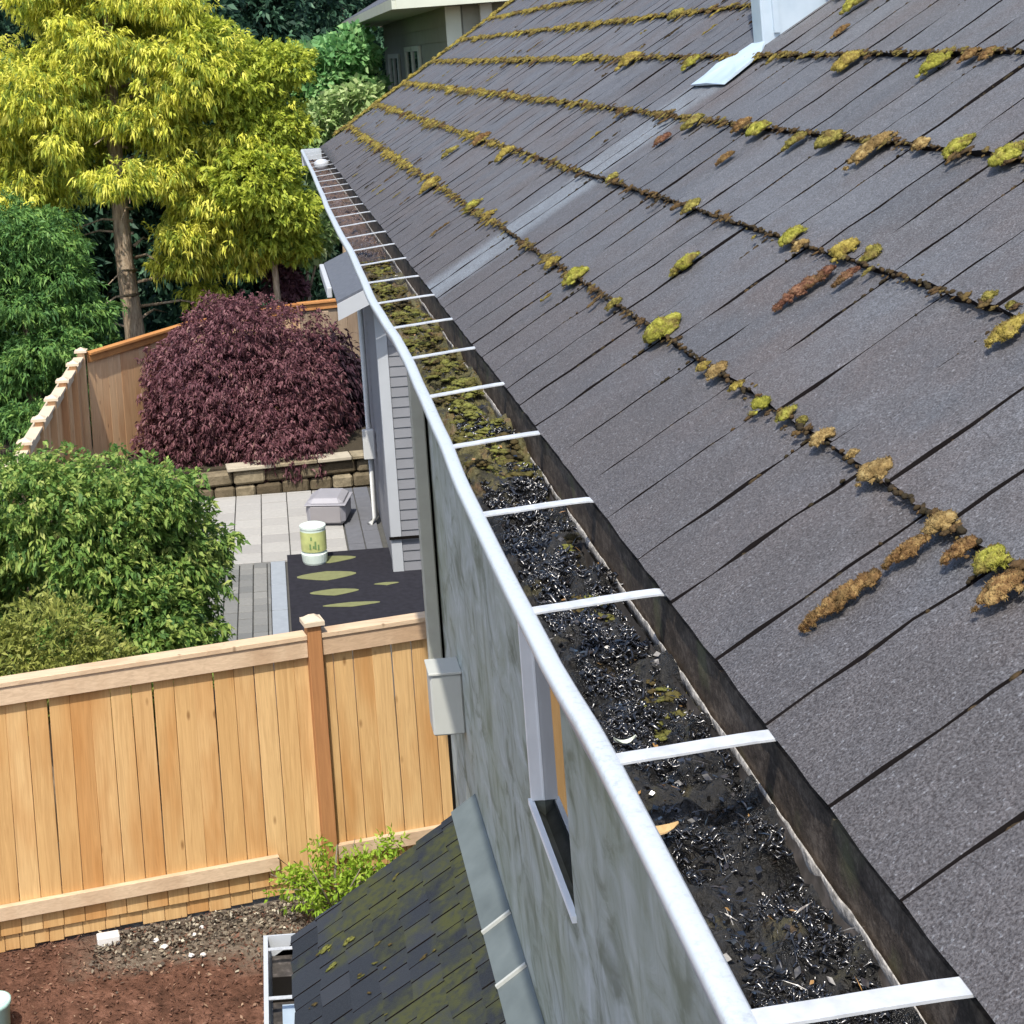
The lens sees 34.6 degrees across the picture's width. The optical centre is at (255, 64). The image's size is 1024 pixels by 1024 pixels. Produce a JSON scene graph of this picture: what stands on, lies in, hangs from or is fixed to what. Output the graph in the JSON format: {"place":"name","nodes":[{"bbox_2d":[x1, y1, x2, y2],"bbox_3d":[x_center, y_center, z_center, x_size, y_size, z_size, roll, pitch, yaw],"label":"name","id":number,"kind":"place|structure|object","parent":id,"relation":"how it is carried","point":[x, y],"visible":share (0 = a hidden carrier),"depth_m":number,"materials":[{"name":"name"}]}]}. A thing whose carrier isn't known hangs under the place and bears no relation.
{"place":"outdoors","nodes":[
{"label":"outdoors","id":0,"kind":"place"},
{"bbox_2d":[11,293,442,882],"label":"ground","id":1,"kind":"structure","parent":0,"point":[219,765],"depth_m":13.16,"materials":[{"name":"soil"}]},
{"bbox_2d":[0,2,27,44],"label":"dark tree","id":2,"kind":"object","parent":1,"relation":"on","point":[6,27],"depth_m":35.55,"materials":[{"name":"green plant"}]},
{"bbox_2d":[0,347,93,674],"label":"side fence","id":3,"kind":"object","parent":1,"relation":"on","point":[63,414],"visible":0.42,"depth_m":20.15,"materials":[{"name":"beige wood"}]},
{"bbox_2d":[0,3,113,331],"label":"dark tree","id":4,"kind":"object","parent":1,"relation":"on","point":[8,23],"visible":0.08,"depth_m":31.20,"materials":[{"name":"green plant"}]},
{"bbox_2d":[0,575,153,841],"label":"olive shrub","id":5,"kind":"object","parent":1,"relation":"on","point":[17,638],"visible":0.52,"depth_m":12.37,"materials":[{"name":"green plant"}]},
{"bbox_2d":[6,2,222,332],"bbox_3d":[-2.980,1.409,32.919,6.129,12.851,4.356,-4,0,0],"label":"dark tree","id":6,"kind":"object","parent":1,"relation":"on","point":[105,250],"visible":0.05,"depth_m":31.97,"materials":[{"name":"green plant"}]},
{"bbox_2d":[0,440,250,738],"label":"green maple","id":7,"kind":"object","parent":1,"relation":"on","point":[138,558],"visible":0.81,"depth_m":13.81,"materials":[{"name":"green plant"}]},
{"bbox_2d":[1,274,334,401],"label":"undergrowth","id":8,"kind":"object","parent":1,"relation":"on","point":[161,319],"visible":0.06,"depth_m":27.36,"materials":[{"name":"green plant"}]},
{"bbox_2d":[0,881,363,1023],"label":"mulch bed","id":9,"kind":"object","parent":1,"relation":"on","point":[70,1010],"visible":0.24,"depth_m":10.31,"materials":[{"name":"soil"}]},
{"bbox_2d":[0,990,10,1023],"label":"plant pot","id":10,"kind":"object","parent":9,"relation":"on","point":[5,999],"visible":1,"depth_m":9.82,"materials":[{"name":"white plastic"}]},
{"bbox_2d":[96,930,119,946],"bbox_3d":[-0.985,5.836,10.720,0.150,0.060,0.080,-4,0,-11],"label":"white block","id":11,"kind":"object","parent":9,"relation":"on","point":[108,937],"depth_m":10.69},
{"bbox_2d":[89,892,344,992],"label":"soil litter","id":12,"kind":"object","parent":9,"relation":"on","point":[171,925],"visible":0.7,"depth_m":10.78,"materials":[{"name":"gravel"}]},
{"bbox_2d":[263,822,410,918],"bbox_3d":[0.553,5.498,10.728,1.026,0.693,0.508,-4,0,0],"label":"young shrub","id":13,"kind":"object","parent":9,"relation":"on","point":[351,879],"visible":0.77,"depth_m":10.72,"materials":[{"name":"green plant"}]},
{"bbox_2d":[0,421,365,491],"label":"garden bed","id":14,"kind":"object","parent":1,"relation":"on","point":[355,442],"depth_m":22.72,"materials":[{"name":"soil"}]},
{"bbox_2d":[0,189,130,446],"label":"green conifer","id":15,"kind":"object","parent":14,"relation":"on","point":[52,319],"visible":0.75,"depth_m":24.01,"materials":[{"name":"green plant"}]},
{"bbox_2d":[0,0,307,339],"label":"golden cypress","id":16,"kind":"object","parent":14,"relation":"on","point":[67,69],"visible":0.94,"depth_m":25.21,"materials":[{"name":"yellow plant"}]},
{"bbox_2d":[85,303,300,467],"bbox_3d":[-0.953,4.722,24.063,0.616,1.626,4.364,-4,0,44],"label":"back fence","id":17,"kind":"object","parent":14,"relation":"on","point":[114,374],"visible":0.22,"depth_m":22.86,"materials":[{"name":"orange wood"}]},
{"bbox_2d":[129,289,358,485],"bbox_3d":[-0.157,4.784,23.094,3.136,3.162,2.766,-4,0,15],"label":"burgundy maple","id":18,"kind":"object","parent":14,"relation":"on","point":[199,398],"visible":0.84,"depth_m":22.48,"materials":[{"name":"purple plant"}]},
{"bbox_2d":[167,10,326,305],"bbox_3d":[-0.002,2.447,25.506,2.504,6.821,2.080,-4,0,-31],"label":"lime tree","id":19,"kind":"object","parent":14,"relation":"on","point":[281,198],"visible":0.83,"depth_m":25.20,"materials":[{"name":"green plant"}]},
{"bbox_2d":[282,321,365,430],"bbox_3d":[1.027,4.843,23.987,1.627,2.021,1.383,-4,0,0],"label":"plum shrub","id":20,"kind":"object","parent":14,"relation":"on","point":[349,363],"visible":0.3,"depth_m":23.75,"materials":[{"name":"purple plant"}]},
{"bbox_2d":[91,0,338,298],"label":"dark tree","id":21,"kind":"object","parent":1,"relation":"on","point":[258,12],"visible":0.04,"depth_m":38.92,"materials":[{"name":"green plant"}]},
{"bbox_2d":[26,487,414,726],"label":"patio","id":22,"kind":"structure","parent":1,"relation":"on","point":[267,526],"depth_m":19.27,"materials":[{"name":"grey concrete"}]},
{"bbox_2d":[304,488,352,524],"bbox_3d":[0.924,5.578,20.265,0.524,0.330,0.590,-4,0,13],"label":"storage box","id":23,"kind":"object","parent":22,"relation":"on","point":[329,506],"visible":0.94,"depth_m":20.02,"materials":[{"name":"grey plastic"}]},
{"bbox_2d":[287,547,424,631],"bbox_3d":[1.496,5.693,17.550,2.270,0.016,2.700,-4,0,0],"label":"outdoor mat","id":24,"kind":"object","parent":22,"relation":"on","point":[342,587],"visible":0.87,"depth_m":17.52,"materials":[{"name":"fabric"}]},
{"bbox_2d":[299,521,327,565],"bbox_3d":[0.666,5.526,18.550,0.306,0.445,0.306,-4,0,0],"label":"bucket","id":25,"kind":"object","parent":24,"relation":"on","point":[314,552],"visible":1,"depth_m":18.43,"materials":[{"name":"white plastic"}]},
{"bbox_2d":[109,0,334,328],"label":"dark tree","id":26,"kind":"object","parent":1,"relation":"on","point":[226,12],"visible":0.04,"depth_m":31.79,"materials":[{"name":"green plant"}]},
{"bbox_2d":[0,611,452,952],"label":"cedar fence","id":27,"kind":"object","parent":1,"relation":"on","point":[307,734],"visible":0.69,"depth_m":10.96,"materials":[{"name":"wood"}]},
{"bbox_2d":[88,0,382,239],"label":"tree line","id":28,"kind":"object","parent":1,"relation":"on","point":[333,22],"depth_m":53.23,"materials":[{"name":"green plant"}]},
{"bbox_2d":[107,450,369,498],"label":"retaining wall","id":29,"kind":"structure","parent":1,"relation":"on","point":[340,466],"depth_m":21.80,"materials":[{"name":"stone"}]},
{"bbox_2d":[259,260,312,304],"bbox_3d":[0.509,4.351,26.709,0.968,2.947,0.818,-4,0,0],"label":"red shrub","id":30,"kind":"object","parent":1,"relation":"on","point":[293,283],"visible":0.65,"depth_m":26.52,"materials":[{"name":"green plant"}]},
{"bbox_2d":[234,0,365,291],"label":"dark tree","id":31,"kind":"object","parent":1,"relation":"on","point":[313,16],"visible":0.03,"depth_m":40.20,"materials":[{"name":"green plant"}]},
{"bbox_2d":[294,181,339,314],"bbox_3d":[1.071,3.849,26.797,1.333,3.866,1.107,-4,0,0],"label":"bright shrub","id":32,"kind":"object","parent":1,"relation":"on","point":[330,237],"visible":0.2,"depth_m":26.55,"materials":[{"name":"green plant"}]},
{"bbox_2d":[296,298,360,357],"bbox_3d":[1.929,4.706,25.535,2.396,2.026,0.456,-4,0,-10],"label":"weathered fence","id":33,"kind":"object","parent":1,"relation":"on","point":[328,307],"visible":0.18,"depth_m":25.57,"materials":[{"name":"brown wood"}]},
{"bbox_2d":[277,0,385,252],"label":"dark tree","id":34,"kind":"object","parent":1,"relation":"on","point":[354,10],"visible":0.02,"depth_m":45.51,"materials":[{"name":"green plant"}]},
{"bbox_2d":[298,72,384,322],"bbox_3d":[1.714,2.944,29.489,2.066,5.573,1.470,-4,0,0],"label":"pale shrub","id":35,"kind":"object","parent":1,"relation":"on","point":[337,107],"visible":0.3,"depth_m":29.17,"materials":[{"name":"green plant"}]},
{"bbox_2d":[289,19,394,295],"bbox_3d":[1.870,2.397,33.079,2.306,6.639,1.896,-4,0,0],"label":"round tree","id":36,"kind":"object","parent":1,"relation":"on","point":[344,56],"visible":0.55,"depth_m":32.68,"materials":[{"name":"green plant"}]},
{"bbox_2d":[355,0,383,77],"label":"dark tree","id":37,"kind":"object","parent":1,"relation":"on","point":[373,1],"visible":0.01,"depth_m":47.61,"materials":[{"name":"green plant"}]},
{"bbox_2d":[319,252,421,571],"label":"grey wing","id":38,"kind":"structure","parent":1,"relation":"on","point":[387,444],"depth_m":18.01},
{"bbox_2d":[263,0,1023,1023],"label":"house","id":39,"kind":"structure","parent":1,"relation":"on","point":[539,878],"depth_m":2.66,"materials":[{"name":"plastic"}]},
{"bbox_2d":[309,872,435,1015],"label":"moss patches","id":40,"kind":"object","parent":39,"relation":"on","point":[328,946],"visible":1,"depth_m":6.86,"materials":[{"name":"plant"}]},
{"bbox_2d":[418,175,440,194],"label":"moss clump","id":41,"kind":"object","parent":39,"relation":"on","point":[427,184],"visible":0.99,"depth_m":6.20,"materials":[{"name":"plant"}]},
{"bbox_2d":[441,145,459,158],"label":"moss clump","id":42,"kind":"object","parent":39,"relation":"on","point":[448,151],"visible":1,"depth_m":6.70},
{"bbox_2d":[462,198,483,214],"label":"moss clump","id":43,"kind":"object","parent":39,"relation":"on","point":[473,202],"visible":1,"depth_m":5.13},
{"bbox_2d":[472,131,491,146],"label":"moss clump","id":44,"kind":"object","parent":39,"relation":"on","point":[479,137],"visible":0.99,"depth_m":6.40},
{"bbox_2d":[481,209,497,220],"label":"moss clump","id":45,"kind":"object","parent":39,"relation":"on","point":[486,214],"visible":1,"depth_m":4.81,"materials":[{"name":"plant"}]},
{"bbox_2d":[494,146,514,162],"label":"moss clump","id":46,"kind":"object","parent":39,"relation":"on","point":[502,153],"visible":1,"depth_m":5.63,"materials":[{"name":"plant"}]},
{"bbox_2d":[518,625,576,922],"bbox_3d":[0.935,1.925,5.090,0.104,1.280,0.760,-4,0,0],"label":"window","id":47,"kind":"structure","parent":39,"relation":"in","point":[541,706],"depth_m":5.30,"materials":[{"name":"plastic"}]},
{"bbox_2d":[543,256,561,268],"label":"moss clump","id":48,"kind":"object","parent":39,"relation":"on","point":[551,260],"visible":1,"depth_m":3.72,"materials":[{"name":"plant"}]},
{"bbox_2d":[561,265,588,286],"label":"moss clump","id":49,"kind":"object","parent":39,"relation":"on","point":[573,274],"visible":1,"depth_m":3.46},
{"bbox_2d":[605,172,618,183],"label":"moss clump","id":50,"kind":"object","parent":39,"relation":"on","point":[613,175],"visible":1,"depth_m":4.11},
{"bbox_2d":[604,296,621,311],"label":"moss clump","id":51,"kind":"object","parent":39,"relation":"on","point":[612,303],"visible":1,"depth_m":3.08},
{"bbox_2d":[309,159,924,1023],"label":"gutter debris","id":52,"kind":"object","parent":39,"relation":"on","point":[693,797],"visible":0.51,"depth_m":1.60,"materials":[{"name":"plant"}]},
{"bbox_2d":[361,259,687,740],"bbox_3d":[0.421,0.691,3.719,0.139,0.092,4.027,-4,0,0],"label":"gutter moss","id":53,"kind":"object","parent":52,"relation":"on","point":[445,361],"visible":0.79,"depth_m":3.35,"materials":[{"name":"plant"}]},
{"bbox_2d":[656,821,678,834],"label":"fallen leaf","id":54,"kind":"object","parent":52,"relation":"on","point":[664,829],"visible":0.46,"depth_m":1.47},
{"bbox_2d":[451,400,908,1023],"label":"wet sludge","id":55,"kind":"object","parent":52,"relation":"on","point":[589,626],"visible":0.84,"depth_m":1.75,"materials":[{"name":"black"}]},
{"bbox_2d":[613,734,635,743],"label":"fallen leaf","id":56,"kind":"object","parent":55,"relation":"on","point":[628,741],"visible":1,"depth_m":1.67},
{"bbox_2d":[614,51,641,72],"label":"moss clump","id":57,"kind":"object","parent":39,"relation":"on","point":[627,58],"visible":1,"depth_m":5.62,"materials":[{"name":"plant"}]},
{"bbox_2d":[652,132,671,147],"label":"moss clump","id":58,"kind":"object","parent":39,"relation":"on","point":[662,138],"visible":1,"depth_m":4.11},
{"bbox_2d":[642,312,682,343],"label":"moss clump","id":59,"kind":"object","parent":39,"relation":"on","point":[658,328],"visible":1,"depth_m":2.73,"materials":[{"name":"plant"}]},
{"bbox_2d":[666,7,683,21],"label":"moss clump","id":60,"kind":"object","parent":39,"relation":"on","point":[674,13],"visible":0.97,"depth_m":5.85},
{"bbox_2d":[332,0,1023,830],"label":"moss fringe","id":61,"kind":"object","parent":39,"relation":"on","point":[526,244],"visible":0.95,"depth_m":4.53,"materials":[{"name":"plant"}]},
{"bbox_2d":[669,250,700,277],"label":"moss clump","id":62,"kind":"object","parent":39,"relation":"on","point":[684,262],"visible":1,"depth_m":3.00,"materials":[{"name":"plant"}]},
{"bbox_2d":[680,197,700,214],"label":"moss clump","id":63,"kind":"object","parent":39,"relation":"on","point":[689,205],"visible":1,"depth_m":3.33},
{"bbox_2d":[681,54,699,71],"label":"moss clump","id":64,"kind":"object","parent":39,"relation":"on","point":[689,61],"visible":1,"depth_m":4.79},
{"bbox_2d":[680,113,704,130],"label":"moss clump","id":65,"kind":"object","parent":39,"relation":"on","point":[690,121],"visible":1,"depth_m":4.04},
{"bbox_2d":[695,360,711,371],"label":"moss clump","id":66,"kind":"object","parent":39,"relation":"on","point":[701,366],"visible":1,"depth_m":2.46,"materials":[{"name":"plant"}]},
{"bbox_2d":[704,360,727,380],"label":"moss clump","id":67,"kind":"object","parent":39,"relation":"on","point":[713,371],"visible":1,"depth_m":2.40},
{"bbox_2d":[714,150,735,166],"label":"moss clump","id":68,"kind":"object","parent":39,"relation":"on","point":[725,156],"visible":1,"depth_m":3.51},
{"bbox_2d":[727,379,745,392],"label":"moss clump","id":69,"kind":"object","parent":39,"relation":"on","point":[735,385],"visible":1,"depth_m":2.30,"materials":[{"name":"plant"}]},
{"bbox_2d":[729,116,752,133],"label":"moss clump","id":70,"kind":"object","parent":39,"relation":"on","point":[739,124],"visible":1,"depth_m":3.67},
{"bbox_2d":[745,119,771,136],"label":"moss clump","id":71,"kind":"object","parent":39,"relation":"on","point":[755,128],"visible":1,"depth_m":3.52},
{"bbox_2d":[746,395,771,415],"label":"moss clump","id":72,"kind":"object","parent":39,"relation":"on","point":[763,401],"visible":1,"depth_m":2.18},
{"bbox_2d":[691,0,828,85],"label":"metal upstand","id":73,"kind":"object","parent":39,"relation":"on","point":[772,20],"visible":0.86,"depth_m":4.34,"materials":[{"name":"metal"}]},
{"bbox_2d":[773,403,797,422],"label":"moss clump","id":74,"kind":"object","parent":39,"relation":"on","point":[784,414],"visible":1,"depth_m":2.09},
{"bbox_2d":[778,224,807,246],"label":"moss clump","id":75,"kind":"object","parent":39,"relation":"on","point":[789,235],"visible":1,"depth_m":2.72,"materials":[{"name":"plant"}]},
{"bbox_2d":[780,130,806,151],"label":"moss clump","id":76,"kind":"object","parent":39,"relation":"on","point":[797,137],"visible":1,"depth_m":3.25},
{"bbox_2d":[789,238,809,252],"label":"moss clump","id":77,"kind":"object","parent":39,"relation":"on","point":[798,245],"visible":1,"depth_m":2.65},
{"bbox_2d":[796,415,809,424],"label":"moss clump","id":78,"kind":"object","parent":39,"relation":"on","point":[802,418],"visible":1,"depth_m":2.04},
{"bbox_2d":[772,264,836,311],"bbox_3d":[0.839,0.341,2.470,0.123,0.020,0.052,-37,0,4],"label":"moss clump","id":79,"kind":"object","parent":39,"relation":"on","point":[806,283],"visible":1,"depth_m":2.46,"materials":[{"name":"plant"}]},
{"bbox_2d":[809,426,835,447],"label":"moss clump","id":80,"kind":"object","parent":39,"relation":"on","point":[817,437],"visible":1,"depth_m":1.96,"materials":[{"name":"plant"}]},
{"bbox_2d":[814,129,842,149],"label":"moss clump","id":81,"kind":"object","parent":39,"relation":"on","point":[826,138],"visible":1,"depth_m":3.08,"materials":[{"name":"plant"}]},
{"bbox_2d":[798,567,881,632],"bbox_3d":[0.584,0.535,1.615,0.104,0.018,0.042,-37,0,2],"label":"moss clump","id":82,"kind":"object","parent":39,"relation":"on","point":[838,597],"visible":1,"depth_m":1.61,"materials":[{"name":"plant"}]},
{"bbox_2d":[830,23,849,38],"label":"moss clump","id":83,"kind":"object","parent":39,"relation":"on","point":[840,29],"visible":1,"depth_m":3.85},
{"bbox_2d":[829,236,859,262],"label":"moss clump","id":84,"kind":"object","parent":39,"relation":"on","point":[841,248],"visible":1,"depth_m":2.48,"materials":[{"name":"plant"}]},
{"bbox_2d":[830,266,860,288],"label":"moss clump","id":85,"kind":"object","parent":39,"relation":"on","point":[845,275],"visible":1,"depth_m":2.39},
{"bbox_2d":[830,49,863,72],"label":"moss clump","id":86,"kind":"object","parent":39,"relation":"on","point":[844,61],"visible":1,"depth_m":3.52,"materials":[{"name":"plant"}]},
{"bbox_2d":[839,0,864,14],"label":"moss clump","id":87,"kind":"object","parent":39,"relation":"on","point":[847,6],"visible":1,"depth_m":4.00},
{"bbox_2d":[845,448,859,459],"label":"moss clump","id":88,"kind":"object","parent":39,"relation":"on","point":[851,453],"visible":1,"depth_m":1.87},
{"bbox_2d":[858,243,882,261],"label":"moss clump","id":89,"kind":"object","parent":39,"relation":"on","point":[872,251],"visible":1,"depth_m":2.40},
{"bbox_2d":[842,130,899,170],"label":"moss clump","id":90,"kind":"object","parent":39,"relation":"on","point":[864,150],"visible":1,"depth_m":2.85,"materials":[{"name":"plant"}]},
{"bbox_2d":[854,454,893,488],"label":"moss clump","id":91,"kind":"object","parent":39,"relation":"on","point":[879,468],"visible":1,"depth_m":1.79,"materials":[{"name":"plant"}]},
{"bbox_2d":[881,532,931,570],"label":"moss clump","id":92,"kind":"object","parent":39,"relation":"on","point":[907,549],"visible":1,"depth_m":1.61,"materials":[{"name":"plant"}]},
{"bbox_2d":[911,135,930,151],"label":"moss clump","id":93,"kind":"object","parent":39,"relation":"on","point":[923,141],"visible":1,"depth_m":2.69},
{"bbox_2d":[914,51,953,77],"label":"moss clump","id":94,"kind":"object","parent":39,"relation":"on","point":[933,60],"visible":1,"depth_m":3.06,"materials":[{"name":"plant"}]},
{"bbox_2d":[919,509,961,534],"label":"moss clump","id":95,"kind":"object","parent":39,"relation":"on","point":[936,522],"visible":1,"depth_m":1.60,"materials":[{"name":"plant"}]},
{"bbox_2d":[939,534,977,566],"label":"moss clump","id":96,"kind":"object","parent":39,"relation":"on","point":[960,547],"visible":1,"depth_m":1.54,"materials":[{"name":"plant"}]},
{"bbox_2d":[941,132,976,159],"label":"moss clump","id":97,"kind":"object","parent":39,"relation":"on","point":[959,144],"visible":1,"depth_m":2.56,"materials":[{"name":"plant"}]},
{"bbox_2d":[956,46,981,63],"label":"moss clump","id":98,"kind":"object","parent":39,"relation":"on","point":[968,54],"visible":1,"depth_m":2.96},
{"bbox_2d":[977,46,997,61],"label":"moss clump","id":99,"kind":"object","parent":39,"relation":"on","point":[983,55],"visible":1,"depth_m":2.90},
{"bbox_2d":[980,289,998,301],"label":"moss clump","id":100,"kind":"object","parent":39,"relation":"on","point":[986,295],"visible":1,"depth_m":2.00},
{"bbox_2d":[970,543,1012,575],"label":"moss clump","id":101,"kind":"object","parent":39,"relation":"on","point":[991,558],"visible":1,"depth_m":1.49,"materials":[{"name":"plant"}]},
{"bbox_2d":[969,565,1023,613],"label":"moss clump","id":102,"kind":"object","parent":39,"relation":"on","point":[996,589],"visible":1,"depth_m":1.44,"materials":[{"name":"plant"}]},
{"bbox_2d":[983,312,1023,347],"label":"moss clump","id":103,"kind":"object","parent":39,"relation":"on","point":[1002,331],"visible":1,"depth_m":1.88,"materials":[{"name":"plant"}]},
{"bbox_2d":[986,138,1023,167],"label":"moss clump","id":104,"kind":"object","parent":39,"relation":"on","point":[1009,150],"visible":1,"depth_m":2.38,"materials":[{"name":"plant"}]},
{"bbox_2d":[1004,300,1017,309],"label":"moss clump","id":105,"kind":"object","parent":39,"relation":"on","point":[1008,304],"visible":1,"depth_m":1.94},
{"bbox_2d":[342,0,514,89],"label":"neighbour house","id":106,"kind":"structure","parent":0,"point":[417,34],"depth_m":28.95,"materials":[{"name":"green"}]},
{"bbox_2d":[387,53,401,89],"bbox_3d":[3.166,0.715,36.200,0.047,1.900,2.680,-4,0,0],"label":"window","id":107,"kind":"structure","parent":106,"relation":"in","point":[394,66],"depth_m":36.13,"materials":[{"name":"grey glass"}]},
{"bbox_2d":[404,45,421,78],"bbox_3d":[3.161,0.655,31.850,0.047,2.020,2.980,-4,0,0],"label":"window","id":108,"kind":"structure","parent":106,"relation":"in","point":[412,55],"depth_m":31.78,"materials":[{"name":"grey glass"}]}
]}

